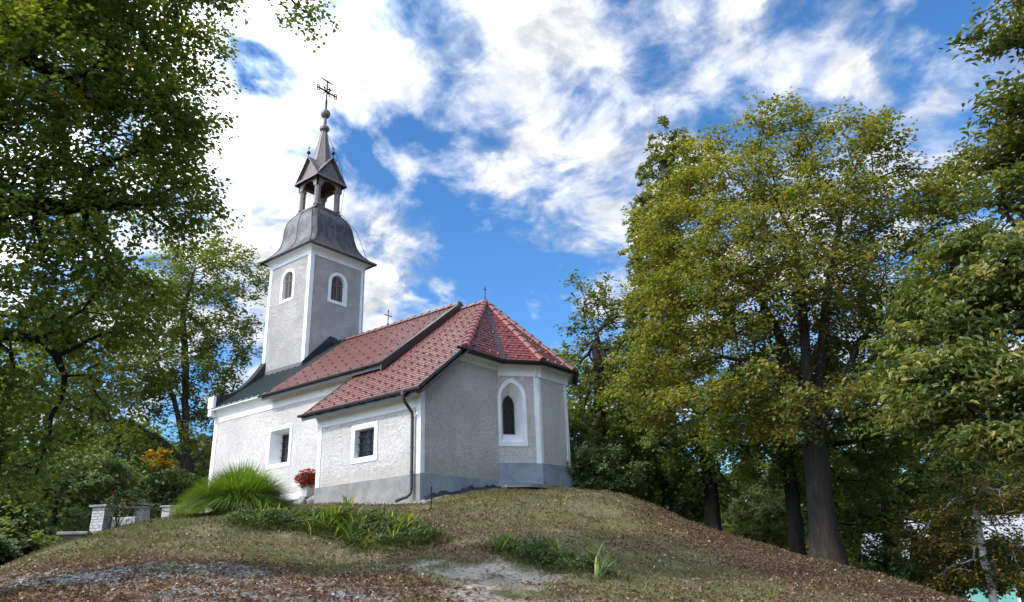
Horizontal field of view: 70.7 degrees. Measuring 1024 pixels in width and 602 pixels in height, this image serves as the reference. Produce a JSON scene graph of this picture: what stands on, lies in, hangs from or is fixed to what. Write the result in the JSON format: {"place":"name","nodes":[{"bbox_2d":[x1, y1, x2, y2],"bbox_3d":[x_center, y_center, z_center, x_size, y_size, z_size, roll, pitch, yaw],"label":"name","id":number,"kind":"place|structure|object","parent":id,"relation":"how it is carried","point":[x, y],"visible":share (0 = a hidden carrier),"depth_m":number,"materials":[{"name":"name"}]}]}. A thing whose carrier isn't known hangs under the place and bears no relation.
{"place":"outdoors","nodes":[
{"label":"outdoors","id":0,"kind":"place"},
{"bbox_2d":[0,485,972,601],"bbox_3d":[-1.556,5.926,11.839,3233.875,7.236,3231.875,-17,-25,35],"label":"ground","id":1,"kind":"structure","parent":0,"point":[511,575],"depth_m":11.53,"materials":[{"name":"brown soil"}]},
{"bbox_2d":[0,517,62,565],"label":"leafy bush","id":2,"kind":"object","parent":1,"relation":"on","point":[12,546],"visible":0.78,"depth_m":13.84,"materials":[{"name":"green plant"}]},
{"bbox_2d":[0,448,91,560],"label":"leafy bush","id":3,"kind":"object","parent":1,"relation":"on","point":[72,521],"visible":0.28,"depth_m":16.32,"materials":[{"name":"green plant"}]},
{"bbox_2d":[2,437,107,556],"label":"valley tree","id":4,"kind":"object","parent":1,"relation":"on","point":[31,502],"depth_m":35.40,"materials":[{"name":"green plant"}]},
{"bbox_2d":[0,342,121,556],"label":"valley tree","id":5,"kind":"object","parent":1,"relation":"on","point":[3,351],"visible":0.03,"depth_m":31.15,"materials":[{"name":"green plant"}]},
{"bbox_2d":[56,531,91,542],"bbox_3d":[-8.359,4.603,13.762,0.540,0.390,0.320,3,-21,-13],"label":"stone bench","id":6,"kind":"object","parent":1,"relation":"on","point":[70,535],"visible":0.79,"depth_m":13.69,"materials":[{"name":"grey stone"}]},
{"bbox_2d":[18,443,159,534],"bbox_3d":[-11.447,5.401,19.428,3.500,3.135,3.165,-1,-20,-1],"label":"leafy bush","id":7,"kind":"object","parent":1,"relation":"on","point":[125,480],"visible":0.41,"depth_m":19.09,"materials":[{"name":"green plant"}]},
{"bbox_2d":[89,504,118,532],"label":"brick pillar","id":8,"kind":"structure","parent":1,"relation":"on","point":[99,522],"depth_m":15.56,"materials":[{"name":"brick"}]},
{"bbox_2d":[119,506,173,512],"bbox_3d":[-9.961,5.790,20.001,0.091,0.566,8.965,4,-21,-16],"label":"fence rail","id":9,"kind":"object","parent":8,"relation":"on","point":[146,508],"visible":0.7,"depth_m":19.08,"materials":[{"name":"grey paint"}]},
{"bbox_2d":[13,401,202,529],"bbox_3d":[-19.907,11.287,35.115,10.744,13.178,11.075,9,-23,-27],"label":"valley tree","id":10,"kind":"object","parent":1,"relation":"on","point":[140,425],"visible":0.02,"depth_m":36.97,"materials":[{"name":"green plant"}]},
{"bbox_2d":[108,516,111,529],"bbox_3d":[-8.305,4.688,15.160,0.376,0.359,0.054,-3,-20,4],"label":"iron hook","id":11,"kind":"object","parent":1,"relation":"on","point":[110,519],"visible":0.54,"depth_m":15.17,"materials":[{"name":"black metal"}]},
{"bbox_2d":[99,492,144,527],"bbox_3d":[-8.539,4.535,15.658,1.095,0.834,0.712,-17,-25,35],"label":"rose bush","id":12,"kind":"object","parent":1,"relation":"on","point":[116,509],"visible":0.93,"depth_m":15.54,"materials":[{"name":"green plant"}]},
{"bbox_2d":[111,517,139,526],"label":"concrete block","id":13,"kind":"structure","parent":1,"relation":"on","point":[130,519],"depth_m":17.40,"materials":[{"name":"grey concrete"}]},
{"bbox_2d":[0,221,269,512],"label":"broadleaf tree","id":14,"kind":"object","parent":1,"relation":"on","point":[162,381],"visible":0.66,"depth_m":31.19,"materials":[{"name":"green plant"}]},
{"bbox_2d":[131,503,153,520],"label":"brick pillar","id":15,"kind":"structure","parent":1,"relation":"on","point":[142,514],"depth_m":19.32,"materials":[{"name":"brick"}]},
{"bbox_2d":[86,438,209,527],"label":"valley tree","id":16,"kind":"object","parent":1,"relation":"on","point":[178,462],"visible":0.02,"depth_m":33.58,"materials":[{"name":"green plant"}]},
{"bbox_2d":[87,452,209,518],"bbox_3d":[-12.975,7.584,27.163,3.632,3.494,5.390,-17,-25,35],"label":"leafy bush","id":17,"kind":"object","parent":1,"relation":"on","point":[151,486],"visible":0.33,"depth_m":26.31,"materials":[{"name":"green plant"}]},
{"bbox_2d":[135,447,178,500],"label":"maple sapling","id":18,"kind":"object","parent":1,"relation":"on","point":[160,460],"visible":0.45,"depth_m":27.34,"materials":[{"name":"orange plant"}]},
{"bbox_2d":[160,505,176,517],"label":"brick pillar","id":19,"kind":"structure","parent":1,"relation":"on","point":[166,507],"depth_m":23.97,"materials":[{"name":"stone"}]},
{"bbox_2d":[0,0,340,535],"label":"broadleaf tree","id":20,"kind":"object","parent":1,"relation":"on","point":[29,29],"visible":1,"depth_m":9.65,"materials":[{"name":"green plant"}]},
{"bbox_2d":[0,561,387,601],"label":"path gravel","id":21,"kind":"structure","parent":1,"relation":"on","point":[148,573],"depth_m":8.39,"materials":[{"name":"stone"}]},
{"bbox_2d":[174,430,213,512],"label":"valley tree","id":22,"kind":"object","parent":1,"relation":"on","point":[209,431],"depth_m":35.51,"materials":[{"name":"green plant"}]},
{"bbox_2d":[156,458,309,519],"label":"ornamental grass","id":23,"kind":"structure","parent":1,"relation":"on","point":[226,491],"depth_m":16.47,"materials":[{"name":"green plant"}]},
{"bbox_2d":[255,499,269,510],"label":"iris plant","id":24,"kind":"object","parent":1,"relation":"on","point":[260,507],"visible":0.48,"depth_m":14.87,"materials":[{"name":"green plant"}]},
{"bbox_2d":[298,496,306,504],"bbox_3d":[-6.243,5.999,21.534,0.306,0.383,0.268,-14,-23,29],"label":"rubble stone","id":25,"kind":"object","parent":1,"relation":"on","point":[301,499],"visible":0.56,"depth_m":21.44,"materials":[{"name":"white stone"}]},
{"bbox_2d":[294,468,315,497],"bbox_3d":[-6.163,5.500,21.849,0.864,0.849,0.866,-17,-25,35],"label":"flower pot","id":26,"kind":"object","parent":25,"relation":"on","point":[307,476],"visible":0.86,"depth_m":21.65,"materials":[{"name":"concrete"}]},
{"bbox_2d":[306,496,313,502],"bbox_3d":[-5.905,5.979,21.464,0.423,0.353,0.251,4,-21,-16],"label":"rubble stone","id":27,"kind":"object","parent":1,"relation":"on","point":[311,499],"visible":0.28,"depth_m":21.36,"materials":[{"name":"white stone"}]},
{"bbox_2d":[298,507,322,524],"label":"iris plant","id":28,"kind":"object","parent":1,"relation":"on","point":[312,512],"visible":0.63,"depth_m":14.03,"materials":[{"name":"green plant"}]},
{"bbox_2d":[310,519,336,531],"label":"iris plant","id":29,"kind":"object","parent":1,"relation":"on","point":[322,526],"visible":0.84,"depth_m":13.63,"materials":[{"name":"green plant"}]},
{"bbox_2d":[317,504,335,514],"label":"iris plant","id":30,"kind":"object","parent":1,"relation":"on","point":[329,509],"visible":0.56,"depth_m":14.35,"materials":[{"name":"green plant"}]},
{"bbox_2d":[219,501,443,552],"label":"bank leaves","id":31,"kind":"object","parent":1,"relation":"on","point":[382,532],"visible":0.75,"depth_m":13.56,"materials":[{"name":"green plant"}]},
{"bbox_2d":[328,505,339,517],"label":"iris plant","id":32,"kind":"object","parent":1,"relation":"on","point":[331,509],"visible":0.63,"depth_m":14.26,"materials":[{"name":"green plant"}]},
{"bbox_2d":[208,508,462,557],"bbox_3d":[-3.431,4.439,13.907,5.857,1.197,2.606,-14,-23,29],"label":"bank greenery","id":33,"kind":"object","parent":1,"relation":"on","point":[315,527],"visible":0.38,"depth_m":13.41,"materials":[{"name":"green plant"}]},
{"bbox_2d":[314,514,370,544],"bbox_3d":[-2.863,4.046,12.808,1.448,0.564,0.328,14,-26,-38],"label":"iris plant","id":34,"kind":"object","parent":1,"relation":"on","point":[346,530],"visible":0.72,"depth_m":12.76,"materials":[{"name":"green plant"}]},
{"bbox_2d":[342,494,353,506],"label":"iris plant","id":35,"kind":"object","parent":1,"relation":"on","point":[348,503],"visible":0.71,"depth_m":16.38,"materials":[{"name":"green plant"}]},
{"bbox_2d":[357,513,368,528],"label":"iris plant","id":36,"kind":"object","parent":1,"relation":"on","point":[363,520],"visible":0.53,"depth_m":13.22,"materials":[{"name":"green plant"}]},
{"bbox_2d":[360,521,377,534],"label":"iris plant","id":37,"kind":"object","parent":1,"relation":"on","point":[370,528],"visible":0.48,"depth_m":12.91,"materials":[{"name":"green plant"}]},
{"bbox_2d":[205,77,578,511],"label":"chapel","id":38,"kind":"structure","parent":1,"relation":"on","point":[458,396],"depth_m":21.91,"materials":[{"name":"paint"}]},
{"bbox_2d":[265,423,292,469],"bbox_3d":[-7.737,4.980,24.588,1.350,1.410,0.465,-17,-25,35],"label":"window","id":39,"kind":"structure","parent":38,"relation":"in","point":[279,437],"depth_m":24.78,"materials":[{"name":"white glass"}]},
{"bbox_2d":[279,268,294,303],"bbox_3d":[-9.213,-0.638,29.892,0.940,1.468,0.185,-17,-25,35],"label":"window","id":40,"kind":"structure","parent":38,"relation":"in","point":[288,278],"depth_m":29.94,"materials":[{"name":"white paint"}]},
{"bbox_2d":[328,272,347,306],"bbox_3d":[-7.294,-0.498,30.057,0.185,1.393,0.970,-17,-25,35],"label":"window","id":41,"kind":"structure","parent":38,"relation":"in","point":[337,286],"depth_m":30.11,"materials":[{"name":"white paint"}]},
{"bbox_2d":[350,421,377,463],"bbox_3d":[-3.878,3.799,19.322,1.040,1.030,0.215,-17,-25,35],"label":"window","id":42,"kind":"structure","parent":38,"relation":"in","point":[364,438],"depth_m":19.40,"materials":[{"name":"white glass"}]},
{"bbox_2d":[497,378,527,446],"bbox_3d":[-0.052,3.252,20.968,0.860,1.980,0.425,4,-21,-16],"label":"window","id":43,"kind":"structure","parent":38,"relation":"in","point":[511,398],"depth_m":20.99,"materials":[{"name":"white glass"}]},
{"bbox_2d":[385,522,402,537],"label":"iris plant","id":44,"kind":"object","parent":1,"relation":"on","point":[389,531],"visible":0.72,"depth_m":12.48,"materials":[{"name":"green plant"}]},
{"bbox_2d":[383,511,417,529],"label":"iris plant","id":45,"kind":"object","parent":1,"relation":"on","point":[400,522],"visible":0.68,"depth_m":12.94,"materials":[{"name":"green plant"}]},
{"bbox_2d":[325,488,501,504],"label":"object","id":46,"kind":"structure","parent":1,"relation":"on","point":[394,503],"depth_m":17.94,"materials":[{"name":"grey concrete"}]},
{"bbox_2d":[424,484,501,499],"bbox_3d":[-1.166,4.943,18.586,0.186,0.595,2.980,-17,-25,35],"label":"membrane strip","id":47,"kind":"object","parent":1,"relation":"on","point":[462,490],"visible":0.61,"depth_m":18.49,"materials":[{"name":"black plastic"}]},
{"bbox_2d":[0,487,972,601],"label":"fallen leaves","id":48,"kind":"object","parent":1,"relation":"on","point":[205,582],"visible":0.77,"depth_m":10.16,"materials":[{"name":"brown plant"}]},
{"bbox_2d":[488,532,512,552],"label":"iris plant","id":49,"kind":"object","parent":1,"relation":"on","point":[492,541],"visible":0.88,"depth_m":11.41,"materials":[{"name":"green plant"}]},
{"bbox_2d":[502,484,561,487],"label":"broken slab","id":50,"kind":"structure","parent":1,"relation":"on","point":[529,485],"depth_m":18.55,"materials":[{"name":"grey concrete"}]},
{"bbox_2d":[469,538,629,582],"bbox_3d":[0.508,3.807,10.741,1.494,0.707,3.601,8,-22,-25],"label":"slope greenery","id":51,"kind":"object","parent":1,"relation":"on","point":[563,568],"visible":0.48,"depth_m":10.21,"materials":[{"name":"green plant"}]},
{"bbox_2d":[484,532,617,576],"bbox_3d":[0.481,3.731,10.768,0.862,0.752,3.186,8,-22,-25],"label":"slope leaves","id":52,"kind":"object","parent":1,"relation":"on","point":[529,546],"visible":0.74,"depth_m":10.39,"materials":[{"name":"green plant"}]},
{"bbox_2d":[543,537,558,547],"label":"iris plant","id":53,"kind":"object","parent":1,"relation":"on","point":[556,544],"visible":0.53,"depth_m":11.14,"materials":[{"name":"green plant"}]},
{"bbox_2d":[566,540,623,563],"bbox_3d":[1.081,3.434,9.748,1.156,0.426,0.418,10,-23,-29],"label":"iris plant","id":54,"kind":"object","parent":1,"relation":"on","point":[598,552],"visible":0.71,"depth_m":9.72,"materials":[{"name":"green plant"}]},
{"bbox_2d":[594,555,617,578],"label":"iris plant","id":55,"kind":"object","parent":1,"relation":"on","point":[598,570],"visible":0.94,"depth_m":9.36,"materials":[{"name":"green plant"}]},
{"bbox_2d":[550,340,663,503],"bbox_3d":[2.646,9.692,39.379,12.726,15.852,12.119,2,-21,-12],"label":"valley tree","id":56,"kind":"object","parent":1,"relation":"on","point":[571,406],"visible":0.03,"depth_m":38.12,"materials":[{"name":"green plant"}]},
{"bbox_2d":[566,417,654,497],"bbox_3d":[2.581,4.910,22.312,3.467,3.087,3.096,-17,-25,35],"label":"leafy bush","id":57,"kind":"object","parent":1,"relation":"on","point":[629,485],"visible":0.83,"depth_m":21.53,"materials":[{"name":"green plant"}]},
{"bbox_2d":[553,269,675,487],"bbox_3d":[3.647,3.074,26.013,5.598,9.134,4.180,-1,-20,-3],"label":"slender tree","id":58,"kind":"object","parent":1,"relation":"on","point":[599,350],"visible":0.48,"depth_m":26.38,"materials":[{"name":"green plant"}]},
{"bbox_2d":[570,404,659,499],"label":"valley tree","id":59,"kind":"object","parent":1,"relation":"on","point":[587,417],"depth_m":39.19,"materials":[{"name":"green plant"}]},
{"bbox_2d":[630,577,651,594],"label":"iris plant","id":60,"kind":"object","parent":1,"relation":"on","point":[639,586],"visible":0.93,"depth_m":8.61,"materials":[{"name":"green plant"}]},
{"bbox_2d":[610,115,702,513],"bbox_3d":[7.974,1.520,36.393,6.054,25.645,4.560,-17,-25,35],"label":"poplar tree","id":61,"kind":"object","parent":1,"relation":"on","point":[664,169],"visible":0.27,"depth_m":38.69,"materials":[{"name":"green plant"}]},
{"bbox_2d":[608,431,721,523],"bbox_3d":[4.989,6.189,24.643,4.017,3.527,3.762,-10,-22,20],"label":"leafy bush","id":62,"kind":"object","parent":1,"relation":"on","point":[693,510],"visible":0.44,"depth_m":24.09,"materials":[{"name":"green plant"}]},
{"bbox_2d":[594,346,784,530],"bbox_3d":[5.986,4.333,23.269,6.698,6.707,4.937,-8,-21,15],"label":"broadleaf tree","id":63,"kind":"object","parent":1,"relation":"on","point":[705,464],"visible":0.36,"depth_m":22.51,"materials":[{"name":"green plant"}]},
{"bbox_2d":[657,468,779,539],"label":"valley tree","id":64,"kind":"object","parent":1,"relation":"on","point":[722,502],"visible":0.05,"depth_m":35.36,"materials":[{"name":"green plant"}]},
{"bbox_2d":[721,475,808,548],"bbox_3d":[9.473,8.482,27.111,3.821,3.884,3.152,-17,-25,35],"label":"leafy bush","id":65,"kind":"object","parent":1,"relation":"on","point":[763,511],"visible":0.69,"depth_m":26.80,"materials":[{"name":"green plant"}]},
{"bbox_2d":[689,450,842,554],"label":"valley tree","id":66,"kind":"object","parent":1,"relation":"on","point":[763,466],"visible":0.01,"depth_m":45.77,"materials":[{"name":"green plant"}]},
{"bbox_2d":[763,582,776,597],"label":"iris plant","id":67,"kind":"object","parent":1,"relation":"on","point":[770,592],"visible":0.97,"depth_m":9.58,"materials":[{"name":"green plant"}]},
{"bbox_2d":[727,444,872,562],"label":"valley tree","id":68,"kind":"object","parent":1,"relation":"on","point":[845,548],"visible":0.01,"depth_m":48.62,"materials":[{"name":"green plant"}]},
{"bbox_2d":[589,86,1018,565],"bbox_3d":[6.356,0.245,16.705,8.670,11.206,6.643,3,-21,-13],"label":"linden tree","id":69,"kind":"object","parent":1,"relation":"on","point":[804,410],"visible":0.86,"depth_m":16.16,"materials":[{"name":"green plant"}]},
{"bbox_2d":[695,345,937,554],"bbox_3d":[8.161,3.964,19.001,6.308,6.257,5.027,-17,-25,35],"label":"broadleaf tree","id":70,"kind":"object","parent":1,"relation":"on","point":[787,467],"visible":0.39,"depth_m":18.84,"materials":[{"name":"green plant"}]},
{"bbox_2d":[765,411,928,566],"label":"valley tree","id":71,"kind":"object","parent":1,"relation":"on","point":[856,548],"visible":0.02,"depth_m":53.08,"materials":[{"name":"green plant"}]},
{"bbox_2d":[862,533,903,558],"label":"village house","id":72,"kind":"structure","parent":1,"relation":"on","point":[870,537],"depth_m":39.95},
{"bbox_2d":[853,473,926,523],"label":"valley tree","id":73,"kind":"object","parent":1,"relation":"on","point":[907,510],"visible":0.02,"depth_m":56.23,"materials":[{"name":"green plant"}]},
{"bbox_2d":[775,401,1017,575],"bbox_3d":[11.855,6.029,22.267,7.108,6.207,4.878,-10,-22,21],"label":"broadleaf tree","id":74,"kind":"object","parent":1,"relation":"on","point":[924,485],"visible":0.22,"depth_m":21.80,"materials":[{"name":"green plant"}]},
{"bbox_2d":[866,453,965,533],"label":"valley tree","id":75,"kind":"object","parent":1,"relation":"on","point":[908,498],"visible":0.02,"depth_m":57.02,"materials":[{"name":"green plant"}]},
{"bbox_2d":[842,0,1023,494],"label":"chestnut tree","id":76,"kind":"object","parent":1,"relation":"on","point":[966,309],"visible":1,"depth_m":10.16,"materials":[{"name":"green plant"}]},
{"bbox_2d":[848,504,1023,599],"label":"leafy bush","id":77,"kind":"object","parent":1,"relation":"on","point":[883,561],"visible":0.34,"depth_m":17.02,"materials":[{"name":"green plant"}]},
{"bbox_2d":[882,462,1023,601],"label":"birch tree","id":78,"kind":"object","parent":1,"relation":"on","point":[975,527],"visible":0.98,"depth_m":15.31,"materials":[{"name":"green plant"}]},
{"bbox_2d":[892,396,1023,515],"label":"valley tree","id":79,"kind":"object","parent":1,"relation":"on","point":[908,483],"visible":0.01,"depth_m":42.07,"materials":[{"name":"green plant"}]},
{"bbox_2d":[904,514,1023,601],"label":"village house","id":80,"kind":"structure","parent":1,"relation":"on","point":[979,597],"depth_m":32.24,"materials":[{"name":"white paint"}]},
{"bbox_2d":[951,589,969,600],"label":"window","id":81,"kind":"structure","parent":80,"relation":"in","point":[964,594],"depth_m":31.53,"materials":[{"name":"grey glass"}]},
{"bbox_2d":[1015,586,1023,601],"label":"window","id":82,"kind":"structure","parent":80,"relation":"in","point":[1021,599],"depth_m":30.41,"materials":[{"name":"white glass"}]},
{"bbox_2d":[916,395,1023,515],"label":"valley tree","id":83,"kind":"object","parent":1,"relation":"on","point":[1019,472],"visible":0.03,"depth_m":38.49,"materials":[{"name":"green plant"}]},
{"bbox_2d":[0,0,1023,501],"label":"sky","id":84,"kind":"structure","parent":0,"point":[497,147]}
]}

